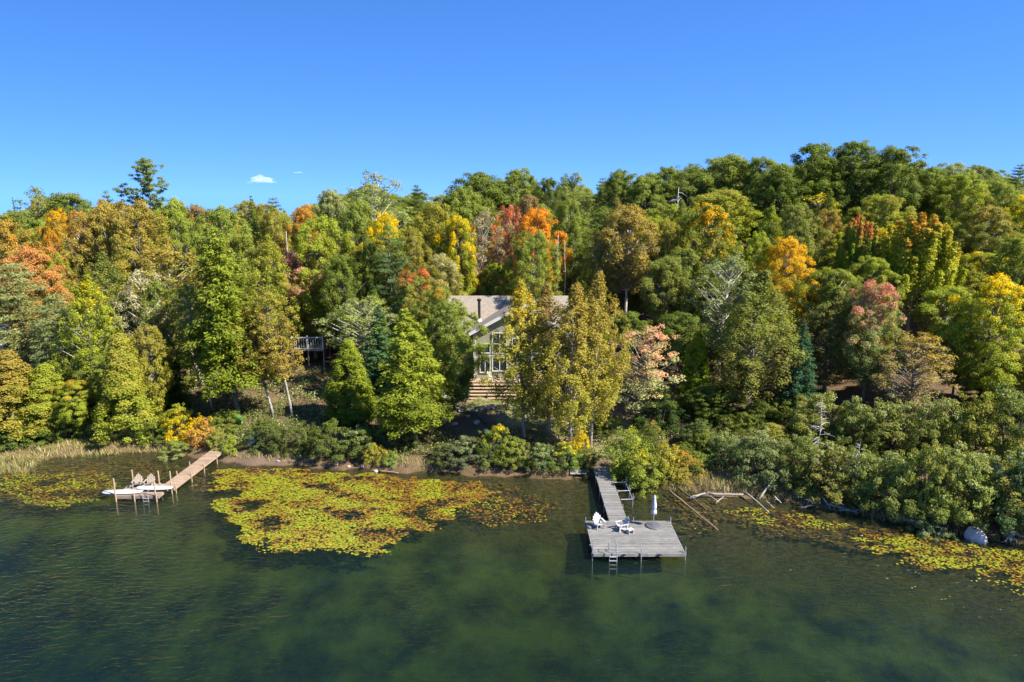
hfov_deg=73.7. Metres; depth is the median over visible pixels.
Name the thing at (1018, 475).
bush
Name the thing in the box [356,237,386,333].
maple tree
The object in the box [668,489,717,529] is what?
driftwood log
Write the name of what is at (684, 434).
bush
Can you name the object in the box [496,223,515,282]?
cedar tree
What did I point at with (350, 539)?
lily pad fringe
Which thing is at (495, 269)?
maple tree
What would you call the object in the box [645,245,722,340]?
maple tree
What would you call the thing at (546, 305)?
poplar tree
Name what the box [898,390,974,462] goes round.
bush
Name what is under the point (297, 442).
bush
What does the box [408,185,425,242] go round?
pine tree
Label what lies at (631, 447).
bush
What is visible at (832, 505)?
driftwood log
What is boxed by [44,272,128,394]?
cedar tree
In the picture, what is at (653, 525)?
umbrella
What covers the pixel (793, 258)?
maple tree
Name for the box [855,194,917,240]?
maple tree
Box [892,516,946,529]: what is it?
driftwood log
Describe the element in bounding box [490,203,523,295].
ash tree
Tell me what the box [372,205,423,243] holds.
maple tree
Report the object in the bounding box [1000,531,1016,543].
root stump
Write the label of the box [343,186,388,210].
maple tree
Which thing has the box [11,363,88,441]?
cedar tree
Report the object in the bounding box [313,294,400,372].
ash tree
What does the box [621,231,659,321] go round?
hemlock tree
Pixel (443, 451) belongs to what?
bush
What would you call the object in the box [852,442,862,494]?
dead tree
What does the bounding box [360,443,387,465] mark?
bush
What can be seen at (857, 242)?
maple tree
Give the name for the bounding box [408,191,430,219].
maple tree
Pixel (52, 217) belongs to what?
maple tree
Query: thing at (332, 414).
bush
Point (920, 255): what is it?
maple tree
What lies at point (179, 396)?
spruce tree
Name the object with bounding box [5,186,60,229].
ash tree
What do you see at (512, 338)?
window
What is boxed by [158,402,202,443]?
bush
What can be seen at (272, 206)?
pine tree
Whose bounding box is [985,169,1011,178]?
maple tree
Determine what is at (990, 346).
maple tree
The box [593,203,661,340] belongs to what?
maple tree
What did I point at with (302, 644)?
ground
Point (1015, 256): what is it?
maple tree
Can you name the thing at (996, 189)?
maple tree
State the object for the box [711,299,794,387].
maple tree
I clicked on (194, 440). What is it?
bush
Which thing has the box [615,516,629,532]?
adirondack chair
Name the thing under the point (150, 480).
adirondack chair
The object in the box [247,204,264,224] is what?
cedar tree
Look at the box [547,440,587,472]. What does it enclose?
bush
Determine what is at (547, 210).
maple tree
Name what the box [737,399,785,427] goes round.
bush
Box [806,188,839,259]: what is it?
hemlock tree
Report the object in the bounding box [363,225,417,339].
pine tree
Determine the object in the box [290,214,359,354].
maple tree
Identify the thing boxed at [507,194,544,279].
maple tree
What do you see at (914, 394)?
ash tree
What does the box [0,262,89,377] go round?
pine tree
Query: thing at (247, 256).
maple tree
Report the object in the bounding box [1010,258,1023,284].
maple tree
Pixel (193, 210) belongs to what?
maple tree
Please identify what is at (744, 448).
bush
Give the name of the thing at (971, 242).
maple tree
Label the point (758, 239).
maple tree
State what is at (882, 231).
maple tree
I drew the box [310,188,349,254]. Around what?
maple tree
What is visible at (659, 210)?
maple tree
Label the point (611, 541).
swim platform
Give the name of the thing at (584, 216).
ash tree
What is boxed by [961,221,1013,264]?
ash tree
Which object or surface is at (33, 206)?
maple tree
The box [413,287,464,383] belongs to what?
maple tree
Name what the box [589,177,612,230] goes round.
pine tree
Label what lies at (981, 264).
maple tree
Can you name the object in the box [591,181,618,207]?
maple tree
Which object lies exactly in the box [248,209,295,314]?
maple tree
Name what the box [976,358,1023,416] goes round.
maple tree
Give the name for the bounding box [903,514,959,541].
plant
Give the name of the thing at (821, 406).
dead tree
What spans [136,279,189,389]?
birch tree
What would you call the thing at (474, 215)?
maple tree
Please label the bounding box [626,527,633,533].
footstool
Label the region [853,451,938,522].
bush
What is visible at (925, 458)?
bush
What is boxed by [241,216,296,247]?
maple tree
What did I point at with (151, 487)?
paddleboard
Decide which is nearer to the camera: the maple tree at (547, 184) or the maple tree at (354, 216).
the maple tree at (354, 216)
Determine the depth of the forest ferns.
69.00 m
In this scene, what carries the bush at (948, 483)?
on the ground at (302, 644)
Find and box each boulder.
[244,435,259,445]
[963,526,987,545]
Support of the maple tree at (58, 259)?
on the ground at (302, 644)
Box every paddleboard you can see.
[102,489,142,493]
[136,485,172,489]
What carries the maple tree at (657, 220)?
on the ground at (302, 644)
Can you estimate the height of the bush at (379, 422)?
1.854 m
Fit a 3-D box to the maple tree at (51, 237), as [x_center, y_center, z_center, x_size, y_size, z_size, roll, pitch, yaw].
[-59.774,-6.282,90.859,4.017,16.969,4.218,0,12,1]
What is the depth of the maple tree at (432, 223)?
91.52 m
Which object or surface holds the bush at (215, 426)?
on the ground at (302, 644)
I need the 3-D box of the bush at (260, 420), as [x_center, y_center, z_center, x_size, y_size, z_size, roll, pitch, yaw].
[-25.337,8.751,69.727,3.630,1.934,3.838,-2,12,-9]
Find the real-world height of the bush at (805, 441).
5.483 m
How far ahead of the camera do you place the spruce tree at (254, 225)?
117.80 m
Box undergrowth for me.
[3,366,1023,515]
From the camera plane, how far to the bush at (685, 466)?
59.58 m
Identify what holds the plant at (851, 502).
on the ground at (302, 644)
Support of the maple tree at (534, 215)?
on the ground at (302, 644)
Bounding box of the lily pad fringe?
[212,471,1023,595]
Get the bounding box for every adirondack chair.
[131,473,143,485]
[142,473,155,485]
[592,512,605,529]
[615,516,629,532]
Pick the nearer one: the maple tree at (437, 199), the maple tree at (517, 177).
the maple tree at (517, 177)
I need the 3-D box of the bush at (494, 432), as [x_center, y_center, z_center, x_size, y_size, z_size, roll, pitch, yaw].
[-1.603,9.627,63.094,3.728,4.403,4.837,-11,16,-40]
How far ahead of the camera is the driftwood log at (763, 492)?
57.22 m
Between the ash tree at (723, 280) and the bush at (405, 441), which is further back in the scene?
the ash tree at (723, 280)
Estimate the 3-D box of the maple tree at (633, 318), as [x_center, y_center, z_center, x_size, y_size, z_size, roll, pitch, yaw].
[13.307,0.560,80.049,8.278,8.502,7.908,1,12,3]
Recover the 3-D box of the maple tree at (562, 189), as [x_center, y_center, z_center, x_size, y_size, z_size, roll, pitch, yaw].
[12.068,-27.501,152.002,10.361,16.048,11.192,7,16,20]
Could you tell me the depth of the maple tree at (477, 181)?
125.19 m
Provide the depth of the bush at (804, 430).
63.16 m
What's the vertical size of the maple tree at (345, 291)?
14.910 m
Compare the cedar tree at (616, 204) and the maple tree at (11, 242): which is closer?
the maple tree at (11, 242)
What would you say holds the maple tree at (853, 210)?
on the ground at (302, 644)
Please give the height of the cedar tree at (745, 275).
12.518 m
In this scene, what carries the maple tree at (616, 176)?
on the ground at (302, 644)
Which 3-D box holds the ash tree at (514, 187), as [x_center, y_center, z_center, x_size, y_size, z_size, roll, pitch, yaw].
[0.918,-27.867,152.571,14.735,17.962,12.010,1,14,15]
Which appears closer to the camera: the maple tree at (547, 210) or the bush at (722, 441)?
the bush at (722, 441)
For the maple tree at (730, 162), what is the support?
on the ground at (302, 644)
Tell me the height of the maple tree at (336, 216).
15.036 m
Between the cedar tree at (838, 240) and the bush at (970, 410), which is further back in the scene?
the cedar tree at (838, 240)
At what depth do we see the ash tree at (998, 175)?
141.90 m
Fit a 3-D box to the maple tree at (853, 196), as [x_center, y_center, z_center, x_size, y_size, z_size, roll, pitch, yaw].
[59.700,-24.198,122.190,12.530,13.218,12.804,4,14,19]
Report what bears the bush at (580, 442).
on the ground at (302, 644)
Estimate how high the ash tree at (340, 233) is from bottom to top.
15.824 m
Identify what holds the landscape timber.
on the ground at (302, 644)
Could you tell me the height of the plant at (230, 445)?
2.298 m
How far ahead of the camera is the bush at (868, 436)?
62.87 m
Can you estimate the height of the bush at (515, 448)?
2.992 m
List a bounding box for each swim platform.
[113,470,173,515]
[585,517,685,580]
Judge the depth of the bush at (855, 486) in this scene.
54.61 m
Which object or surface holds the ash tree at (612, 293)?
on the ground at (302, 644)
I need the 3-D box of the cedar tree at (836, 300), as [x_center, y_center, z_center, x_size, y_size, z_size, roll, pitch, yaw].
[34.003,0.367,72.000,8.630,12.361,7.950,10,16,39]
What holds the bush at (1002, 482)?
on the ground at (302, 644)
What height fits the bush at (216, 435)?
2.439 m
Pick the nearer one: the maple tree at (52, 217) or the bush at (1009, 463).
the bush at (1009, 463)
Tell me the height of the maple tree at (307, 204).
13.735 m
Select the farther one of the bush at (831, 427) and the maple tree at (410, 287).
the maple tree at (410, 287)
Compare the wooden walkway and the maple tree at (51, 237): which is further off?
the maple tree at (51, 237)
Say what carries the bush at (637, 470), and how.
on the ground at (302, 644)
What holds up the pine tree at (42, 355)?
on the ground at (302, 644)
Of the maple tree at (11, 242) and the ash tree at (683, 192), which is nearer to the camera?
the maple tree at (11, 242)
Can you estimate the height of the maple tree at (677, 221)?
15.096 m
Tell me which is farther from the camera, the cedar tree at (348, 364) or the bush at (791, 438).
the cedar tree at (348, 364)
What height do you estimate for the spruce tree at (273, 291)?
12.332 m
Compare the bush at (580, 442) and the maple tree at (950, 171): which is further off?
the maple tree at (950, 171)
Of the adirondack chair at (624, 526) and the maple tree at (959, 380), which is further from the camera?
the maple tree at (959, 380)
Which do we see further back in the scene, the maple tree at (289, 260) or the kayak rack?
the maple tree at (289, 260)
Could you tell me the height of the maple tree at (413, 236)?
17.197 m
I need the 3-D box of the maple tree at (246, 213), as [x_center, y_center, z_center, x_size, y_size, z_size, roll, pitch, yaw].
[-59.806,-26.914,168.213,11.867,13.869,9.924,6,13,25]
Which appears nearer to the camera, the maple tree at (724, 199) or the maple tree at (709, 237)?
the maple tree at (709, 237)
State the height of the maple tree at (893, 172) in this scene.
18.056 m
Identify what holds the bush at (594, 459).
on the ground at (302, 644)
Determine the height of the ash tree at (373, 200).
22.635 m
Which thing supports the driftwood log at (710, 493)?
on the ground at (302, 644)
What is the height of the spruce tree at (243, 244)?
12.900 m
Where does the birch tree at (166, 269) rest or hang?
on the ground at (302, 644)
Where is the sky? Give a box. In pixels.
[0,0,1023,216]
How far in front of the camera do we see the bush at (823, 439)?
62.23 m
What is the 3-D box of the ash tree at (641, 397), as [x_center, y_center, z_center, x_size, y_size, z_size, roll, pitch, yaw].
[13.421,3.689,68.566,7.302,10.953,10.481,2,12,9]
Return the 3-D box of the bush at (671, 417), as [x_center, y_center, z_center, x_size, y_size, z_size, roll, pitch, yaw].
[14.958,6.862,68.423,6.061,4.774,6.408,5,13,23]
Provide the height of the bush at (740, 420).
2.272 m
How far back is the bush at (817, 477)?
56.18 m
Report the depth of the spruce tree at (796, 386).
67.86 m
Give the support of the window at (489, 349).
in the cottage
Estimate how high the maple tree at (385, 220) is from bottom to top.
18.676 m
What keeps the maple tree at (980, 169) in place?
on the ground at (302, 644)
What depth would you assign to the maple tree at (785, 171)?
107.92 m
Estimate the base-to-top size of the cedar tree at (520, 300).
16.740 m
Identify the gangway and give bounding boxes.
[593,467,625,520]
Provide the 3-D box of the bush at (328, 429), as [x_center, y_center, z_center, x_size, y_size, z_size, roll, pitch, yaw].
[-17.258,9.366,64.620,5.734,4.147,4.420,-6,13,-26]
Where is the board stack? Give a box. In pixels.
[570,470,586,473]
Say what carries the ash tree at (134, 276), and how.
on the ground at (302, 644)
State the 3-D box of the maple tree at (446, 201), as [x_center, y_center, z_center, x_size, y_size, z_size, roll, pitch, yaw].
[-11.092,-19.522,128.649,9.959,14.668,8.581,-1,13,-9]
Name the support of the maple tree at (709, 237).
on the ground at (302, 644)
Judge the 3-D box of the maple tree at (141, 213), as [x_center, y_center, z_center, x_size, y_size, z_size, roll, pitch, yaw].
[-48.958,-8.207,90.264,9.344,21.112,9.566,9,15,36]
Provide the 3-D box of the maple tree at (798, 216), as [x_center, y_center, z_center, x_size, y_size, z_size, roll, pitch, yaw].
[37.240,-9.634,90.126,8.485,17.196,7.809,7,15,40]
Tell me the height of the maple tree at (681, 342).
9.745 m
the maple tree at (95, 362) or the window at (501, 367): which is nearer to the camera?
the maple tree at (95, 362)
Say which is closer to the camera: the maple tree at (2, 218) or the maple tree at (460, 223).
the maple tree at (460, 223)
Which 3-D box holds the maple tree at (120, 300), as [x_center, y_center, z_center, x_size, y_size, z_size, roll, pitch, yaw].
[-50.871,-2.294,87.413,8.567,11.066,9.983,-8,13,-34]
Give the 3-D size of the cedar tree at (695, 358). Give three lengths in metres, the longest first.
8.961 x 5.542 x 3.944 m
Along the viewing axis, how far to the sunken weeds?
55.82 m
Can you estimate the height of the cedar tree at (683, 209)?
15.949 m
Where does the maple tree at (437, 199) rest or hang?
on the ground at (302, 644)
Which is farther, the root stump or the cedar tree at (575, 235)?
the cedar tree at (575, 235)
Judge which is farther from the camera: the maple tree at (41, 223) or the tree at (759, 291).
the maple tree at (41, 223)
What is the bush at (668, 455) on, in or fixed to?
on the ground at (302, 644)
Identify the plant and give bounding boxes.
[213,435,243,456]
[375,449,402,467]
[844,494,868,511]
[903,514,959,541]
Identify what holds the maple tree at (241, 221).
on the ground at (302, 644)
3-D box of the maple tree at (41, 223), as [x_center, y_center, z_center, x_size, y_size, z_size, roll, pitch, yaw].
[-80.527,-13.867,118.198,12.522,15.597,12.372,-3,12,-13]
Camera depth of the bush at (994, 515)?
52.28 m
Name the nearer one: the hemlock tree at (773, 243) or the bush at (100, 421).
the bush at (100, 421)
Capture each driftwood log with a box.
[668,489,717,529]
[678,488,706,509]
[689,488,713,499]
[709,485,742,494]
[744,492,768,512]
[758,465,783,499]
[826,503,860,512]
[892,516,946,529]
[1006,529,1023,537]
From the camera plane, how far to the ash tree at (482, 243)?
90.86 m
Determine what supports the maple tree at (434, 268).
on the ground at (302, 644)
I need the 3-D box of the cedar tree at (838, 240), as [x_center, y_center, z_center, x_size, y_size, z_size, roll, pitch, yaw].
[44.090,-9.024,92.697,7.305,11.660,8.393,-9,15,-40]
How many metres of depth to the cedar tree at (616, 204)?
108.64 m
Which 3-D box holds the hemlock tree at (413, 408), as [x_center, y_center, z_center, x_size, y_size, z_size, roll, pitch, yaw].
[-9.626,3.730,65.842,9.139,14.194,7.135,-12,15,-38]
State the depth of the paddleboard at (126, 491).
57.19 m
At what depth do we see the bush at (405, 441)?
66.44 m
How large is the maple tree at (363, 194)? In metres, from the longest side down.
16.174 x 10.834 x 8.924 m
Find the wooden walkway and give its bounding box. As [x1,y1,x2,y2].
[160,446,223,500]
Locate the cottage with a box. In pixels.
[421,296,569,398]
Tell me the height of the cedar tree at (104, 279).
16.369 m
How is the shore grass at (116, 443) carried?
on the ground at (302, 644)
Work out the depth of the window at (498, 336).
79.34 m
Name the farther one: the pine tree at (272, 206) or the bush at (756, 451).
the pine tree at (272, 206)
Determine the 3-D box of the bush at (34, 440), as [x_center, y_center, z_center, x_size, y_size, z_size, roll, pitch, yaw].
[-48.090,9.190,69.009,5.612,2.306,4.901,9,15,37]
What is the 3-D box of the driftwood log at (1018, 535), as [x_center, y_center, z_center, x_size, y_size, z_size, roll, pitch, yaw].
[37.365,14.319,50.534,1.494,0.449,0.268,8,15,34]
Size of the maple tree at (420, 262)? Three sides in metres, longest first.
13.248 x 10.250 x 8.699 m
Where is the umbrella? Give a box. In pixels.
[645,495,660,529]
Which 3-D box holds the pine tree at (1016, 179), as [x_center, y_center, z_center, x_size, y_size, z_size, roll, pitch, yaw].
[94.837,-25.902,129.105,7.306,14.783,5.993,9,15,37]
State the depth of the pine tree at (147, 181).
97.48 m
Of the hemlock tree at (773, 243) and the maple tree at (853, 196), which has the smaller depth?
the hemlock tree at (773, 243)
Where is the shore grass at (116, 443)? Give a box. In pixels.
[0,436,1023,546]
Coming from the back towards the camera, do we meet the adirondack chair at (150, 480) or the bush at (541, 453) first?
the bush at (541, 453)
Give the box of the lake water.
[0,452,1023,681]
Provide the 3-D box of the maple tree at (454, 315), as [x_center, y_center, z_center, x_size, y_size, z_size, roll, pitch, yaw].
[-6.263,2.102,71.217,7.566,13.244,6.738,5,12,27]
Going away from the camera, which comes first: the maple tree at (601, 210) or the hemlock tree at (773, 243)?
the hemlock tree at (773, 243)
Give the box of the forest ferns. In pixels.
[112,403,1022,472]
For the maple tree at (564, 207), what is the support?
on the ground at (302, 644)
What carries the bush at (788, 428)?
on the ground at (302, 644)
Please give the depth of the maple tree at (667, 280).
81.19 m
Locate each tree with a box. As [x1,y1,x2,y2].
[0,209,36,227]
[0,212,22,229]
[0,219,47,318]
[0,227,41,243]
[0,244,73,348]
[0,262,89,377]
[0,323,99,365]
[0,349,56,441]
[1,228,55,263]
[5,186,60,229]
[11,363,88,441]
[18,216,58,240]
[25,199,47,212]
[26,293,93,389]
[31,208,90,304]
[33,248,74,329]
[38,230,76,316]
[40,191,97,267]
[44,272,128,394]
[48,379,104,430]
[53,200,144,302]
[63,209,97,282]
[71,251,145,354]
[72,353,114,413]
[79,282,142,332]
[86,230,130,274]
[87,331,169,445]
[99,197,179,332]
[101,190,114,226]
[110,268,183,378]
[112,157,191,254]
[127,323,177,414]
[134,197,207,316]
[134,246,212,385]
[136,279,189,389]
[154,337,193,411]
[168,283,213,407]
[168,291,190,366]
[174,203,214,281]
[179,227,280,415]
[186,205,257,324]
[188,258,249,298]
[202,226,258,253]
[225,215,248,257]
[228,200,256,222]
[229,304,281,416]
[238,233,304,361]
[240,203,276,223]
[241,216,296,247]
[241,237,253,301]
[241,244,283,303]
[242,212,291,237]
[244,290,304,418]
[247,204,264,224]
[248,196,261,272]
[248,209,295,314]
[257,269,285,323]
[259,197,287,282]
[262,249,324,356]
[277,205,328,297]
[290,203,313,222]
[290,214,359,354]
[302,284,359,351]
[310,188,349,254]
[312,218,353,263]
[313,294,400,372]
[314,253,380,348]
[316,199,355,252]
[321,338,379,426]
[322,210,363,244]
[324,197,395,310]
[338,228,376,290]
[341,171,413,233]
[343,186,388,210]
[346,191,383,216]
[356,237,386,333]
[358,211,410,324]
[360,306,409,399]
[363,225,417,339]
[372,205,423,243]
[372,307,456,447]
[373,193,404,215]
[384,225,432,325]
[386,198,426,240]
[386,268,445,359]
[391,248,442,295]
[406,201,471,283]
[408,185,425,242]
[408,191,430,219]
[411,252,468,319]
[411,298,493,419]
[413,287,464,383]
[419,215,444,250]
[424,194,448,210]
[430,214,479,295]
[437,199,460,216]
[439,184,493,281]
[441,203,501,257]
[443,171,514,265]
[455,207,515,295]
[470,271,488,295]
[475,262,513,295]
[477,211,497,280]
[477,276,555,439]
[481,220,505,293]
[490,167,546,232]
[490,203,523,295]
[496,178,539,197]
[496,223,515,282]
[500,229,562,303]
[501,207,573,295]
[502,204,564,261]
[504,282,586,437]
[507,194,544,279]
[510,206,560,256]
[533,177,571,258]
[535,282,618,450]
[548,198,593,295]
[551,212,610,277]
[551,220,596,322]
[552,181,578,216]
[553,171,592,212]
[554,191,600,238]
[555,185,599,213]
[558,270,636,447]
[571,226,615,328]
[577,231,625,308]
[582,205,639,261]
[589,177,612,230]
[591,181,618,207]
[592,197,627,276]
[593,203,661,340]
[595,168,636,216]
[597,310,660,379]
[610,323,686,425]
[612,171,677,252]
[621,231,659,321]
[629,216,668,268]
[638,255,692,363]
[640,165,691,216]
[640,204,698,244]
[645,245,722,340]
[647,310,712,394]
[648,218,682,305]
[653,180,696,209]
[663,211,719,283]
[666,163,718,211]
[668,198,697,248]
[676,202,743,342]
[676,330,711,411]
[679,238,710,311]
[679,253,786,375]
[687,188,767,278]
[693,172,743,217]
[695,153,755,208]
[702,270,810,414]
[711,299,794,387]
[716,208,731,290]
[718,156,792,255]
[718,246,755,321]
[731,231,783,333]
[743,163,816,237]
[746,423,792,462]
[747,205,788,272]
[747,235,824,356]
[758,202,834,305]
[763,239,789,307]
[767,141,850,239]
[770,196,792,275]
[772,324,821,416]
[778,192,854,245]
[782,267,878,373]
[789,167,847,240]
[795,286,879,393]
[800,209,847,287]
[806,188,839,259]
[806,232,858,314]
[807,398,834,470]
[810,140,893,235]
[825,170,870,210]
[830,279,906,402]
[833,213,881,288]
[839,255,905,352]
[841,193,907,226]
[852,275,901,362]
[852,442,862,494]
[855,145,935,222]
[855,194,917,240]
[866,169,926,210]
[871,211,968,345]
[871,330,959,426]
[877,225,898,288]
[887,165,981,227]
[906,285,986,364]
[916,311,1000,398]
[919,161,981,212]
[924,172,996,243]
[929,272,1023,402]
[930,263,1000,344]
[934,196,995,222]
[939,206,952,227]
[944,219,971,271]
[950,251,1023,316]
[951,204,1021,282]
[954,373,1023,403]
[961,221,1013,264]
[965,164,1000,190]
[967,177,1020,247]
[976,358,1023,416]
[977,186,1014,206]
[983,234,1023,345]
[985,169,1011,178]
[988,195,1023,284]
[992,174,1017,188]
[1004,164,1023,190]
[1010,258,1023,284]
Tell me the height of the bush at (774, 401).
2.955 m
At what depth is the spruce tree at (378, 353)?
74.08 m
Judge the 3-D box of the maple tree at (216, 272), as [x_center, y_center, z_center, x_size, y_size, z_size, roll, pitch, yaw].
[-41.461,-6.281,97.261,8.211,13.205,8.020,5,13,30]
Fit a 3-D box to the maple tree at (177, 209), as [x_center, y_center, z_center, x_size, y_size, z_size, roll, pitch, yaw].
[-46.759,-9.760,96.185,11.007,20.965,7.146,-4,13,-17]
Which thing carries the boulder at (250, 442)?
on the ground at (302, 644)
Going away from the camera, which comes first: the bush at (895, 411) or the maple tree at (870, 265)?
the bush at (895, 411)
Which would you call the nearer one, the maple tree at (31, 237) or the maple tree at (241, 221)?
the maple tree at (31, 237)
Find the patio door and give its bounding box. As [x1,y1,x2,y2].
[480,357,490,372]
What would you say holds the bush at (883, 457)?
on the ground at (302, 644)
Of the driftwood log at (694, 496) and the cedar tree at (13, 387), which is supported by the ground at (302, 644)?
the cedar tree at (13, 387)
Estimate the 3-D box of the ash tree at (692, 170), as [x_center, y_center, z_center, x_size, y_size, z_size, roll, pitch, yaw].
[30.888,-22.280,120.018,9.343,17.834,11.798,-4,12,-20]
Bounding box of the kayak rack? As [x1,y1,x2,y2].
[615,477,633,510]
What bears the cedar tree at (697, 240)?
on the ground at (302, 644)
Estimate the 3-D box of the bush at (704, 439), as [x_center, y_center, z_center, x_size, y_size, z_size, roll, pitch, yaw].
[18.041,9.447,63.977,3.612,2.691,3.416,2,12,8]
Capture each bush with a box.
[0,425,30,449]
[9,420,52,446]
[42,413,89,441]
[76,420,115,446]
[85,414,110,430]
[94,420,129,439]
[130,417,172,447]
[157,438,194,461]
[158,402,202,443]
[184,417,219,449]
[200,420,232,443]
[203,409,247,435]
[204,427,235,450]
[241,420,287,455]
[245,417,281,437]
[268,419,315,458]
[299,417,353,464]
[320,405,346,420]
[332,424,385,461]
[349,424,384,450]
[351,402,380,426]
[355,388,386,412]
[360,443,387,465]
[372,418,403,437]
[386,430,429,450]
[426,443,465,467]
[435,435,495,469]
[472,423,520,468]
[494,437,537,470]
[516,442,567,471]
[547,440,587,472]
[566,428,590,459]
[568,447,604,473]
[589,413,623,437]
[598,425,651,489]
[615,447,675,499]
[631,386,690,434]
[631,420,667,457]
[645,440,685,486]
[667,449,707,484]
[669,441,694,462]
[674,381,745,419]
[676,418,722,450]
[684,429,722,457]
[688,450,716,473]
[704,431,740,468]
[706,411,739,434]
[723,427,794,490]
[728,411,758,435]
[728,447,755,463]
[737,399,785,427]
[755,394,795,424]
[777,431,835,497]
[779,390,858,447]
[780,431,799,450]
[780,440,869,504]
[781,414,824,435]
[799,434,841,458]
[810,419,851,450]
[827,395,882,454]
[827,445,898,506]
[849,393,934,459]
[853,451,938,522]
[854,425,887,447]
[878,453,920,490]
[889,439,964,520]
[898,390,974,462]
[909,441,996,532]
[925,391,1023,471]
[926,475,960,500]
[931,451,1023,527]
[951,381,1023,462]
[966,443,1023,534]
[974,485,1023,517]
[999,454,1019,474]
[1009,463,1023,531]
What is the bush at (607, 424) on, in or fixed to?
on the ground at (302, 644)
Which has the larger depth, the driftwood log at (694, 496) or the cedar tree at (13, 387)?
the cedar tree at (13, 387)
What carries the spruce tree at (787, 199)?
on the ground at (302, 644)
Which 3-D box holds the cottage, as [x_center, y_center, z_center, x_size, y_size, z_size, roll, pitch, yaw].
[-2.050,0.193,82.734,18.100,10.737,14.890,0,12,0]
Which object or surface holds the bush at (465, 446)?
on the ground at (302, 644)
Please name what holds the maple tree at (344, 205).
on the ground at (302, 644)
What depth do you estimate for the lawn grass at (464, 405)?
72.77 m
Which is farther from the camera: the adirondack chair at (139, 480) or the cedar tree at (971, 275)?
the cedar tree at (971, 275)
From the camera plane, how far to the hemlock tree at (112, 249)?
110.36 m
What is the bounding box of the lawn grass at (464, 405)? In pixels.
[449,393,619,455]
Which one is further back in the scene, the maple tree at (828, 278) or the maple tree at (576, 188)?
the maple tree at (576, 188)
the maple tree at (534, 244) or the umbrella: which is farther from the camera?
the maple tree at (534, 244)
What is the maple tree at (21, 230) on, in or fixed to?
on the ground at (302, 644)
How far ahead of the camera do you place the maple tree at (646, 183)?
117.93 m
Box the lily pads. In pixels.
[0,467,1023,617]
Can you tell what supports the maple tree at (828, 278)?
on the ground at (302, 644)
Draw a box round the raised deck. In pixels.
[291,336,330,366]
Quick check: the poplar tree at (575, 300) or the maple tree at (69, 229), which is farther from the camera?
the maple tree at (69, 229)
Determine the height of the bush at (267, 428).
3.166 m
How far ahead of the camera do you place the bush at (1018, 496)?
51.23 m
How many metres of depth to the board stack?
61.87 m
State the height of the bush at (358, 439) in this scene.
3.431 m
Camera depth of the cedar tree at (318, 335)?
89.66 m
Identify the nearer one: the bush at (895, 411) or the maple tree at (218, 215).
the bush at (895, 411)
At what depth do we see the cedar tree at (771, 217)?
97.67 m
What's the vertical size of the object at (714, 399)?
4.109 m
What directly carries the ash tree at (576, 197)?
on the ground at (302, 644)
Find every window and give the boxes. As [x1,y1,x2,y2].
[481,343,490,353]
[492,333,506,353]
[492,357,506,371]
[512,338,522,358]
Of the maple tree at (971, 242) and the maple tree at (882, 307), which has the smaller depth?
the maple tree at (882, 307)
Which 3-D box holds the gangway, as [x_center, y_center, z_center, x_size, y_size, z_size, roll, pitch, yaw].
[8.150,13.559,57.687,1.558,2.100,10.673,0,12,0]
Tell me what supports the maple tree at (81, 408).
on the ground at (302, 644)
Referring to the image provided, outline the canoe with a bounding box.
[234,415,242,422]
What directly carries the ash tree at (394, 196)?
on the ground at (302, 644)
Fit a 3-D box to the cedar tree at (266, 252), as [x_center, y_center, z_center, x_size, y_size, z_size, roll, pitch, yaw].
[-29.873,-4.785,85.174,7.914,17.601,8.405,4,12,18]
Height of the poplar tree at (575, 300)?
16.959 m
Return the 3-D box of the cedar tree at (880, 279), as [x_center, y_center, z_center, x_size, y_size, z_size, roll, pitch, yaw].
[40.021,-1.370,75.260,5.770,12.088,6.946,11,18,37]
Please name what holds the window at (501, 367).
in the cottage
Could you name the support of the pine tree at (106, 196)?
on the ground at (302, 644)
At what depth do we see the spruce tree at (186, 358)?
86.85 m
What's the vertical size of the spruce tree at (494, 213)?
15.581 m
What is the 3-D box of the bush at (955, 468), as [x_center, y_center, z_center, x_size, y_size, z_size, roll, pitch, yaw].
[33.973,10.901,52.472,6.816,6.557,7.207,0,12,-2]
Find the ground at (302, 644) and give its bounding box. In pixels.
[0,236,1023,681]
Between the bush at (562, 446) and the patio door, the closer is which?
the bush at (562, 446)
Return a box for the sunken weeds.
[0,458,1023,576]
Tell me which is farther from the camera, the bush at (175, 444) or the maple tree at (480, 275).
the maple tree at (480, 275)
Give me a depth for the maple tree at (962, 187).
104.68 m
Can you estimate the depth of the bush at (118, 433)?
69.46 m
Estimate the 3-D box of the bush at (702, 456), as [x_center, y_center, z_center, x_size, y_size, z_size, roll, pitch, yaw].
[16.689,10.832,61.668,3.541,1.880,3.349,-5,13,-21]
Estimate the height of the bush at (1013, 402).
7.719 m
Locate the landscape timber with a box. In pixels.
[455,408,487,423]
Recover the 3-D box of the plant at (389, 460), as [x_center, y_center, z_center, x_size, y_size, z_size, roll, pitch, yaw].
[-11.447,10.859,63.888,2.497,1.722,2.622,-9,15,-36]
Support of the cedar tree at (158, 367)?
on the ground at (302, 644)
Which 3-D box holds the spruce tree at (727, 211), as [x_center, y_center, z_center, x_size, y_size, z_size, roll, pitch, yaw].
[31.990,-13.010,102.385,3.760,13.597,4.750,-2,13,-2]
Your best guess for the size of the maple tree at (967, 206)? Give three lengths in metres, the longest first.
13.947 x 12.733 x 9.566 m
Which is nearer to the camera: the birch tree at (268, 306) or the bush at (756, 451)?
the bush at (756, 451)
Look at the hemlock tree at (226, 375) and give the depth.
69.69 m
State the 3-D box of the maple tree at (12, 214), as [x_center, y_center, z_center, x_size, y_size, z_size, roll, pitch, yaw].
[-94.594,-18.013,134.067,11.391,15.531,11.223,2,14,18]
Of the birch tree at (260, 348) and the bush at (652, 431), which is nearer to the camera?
the bush at (652, 431)

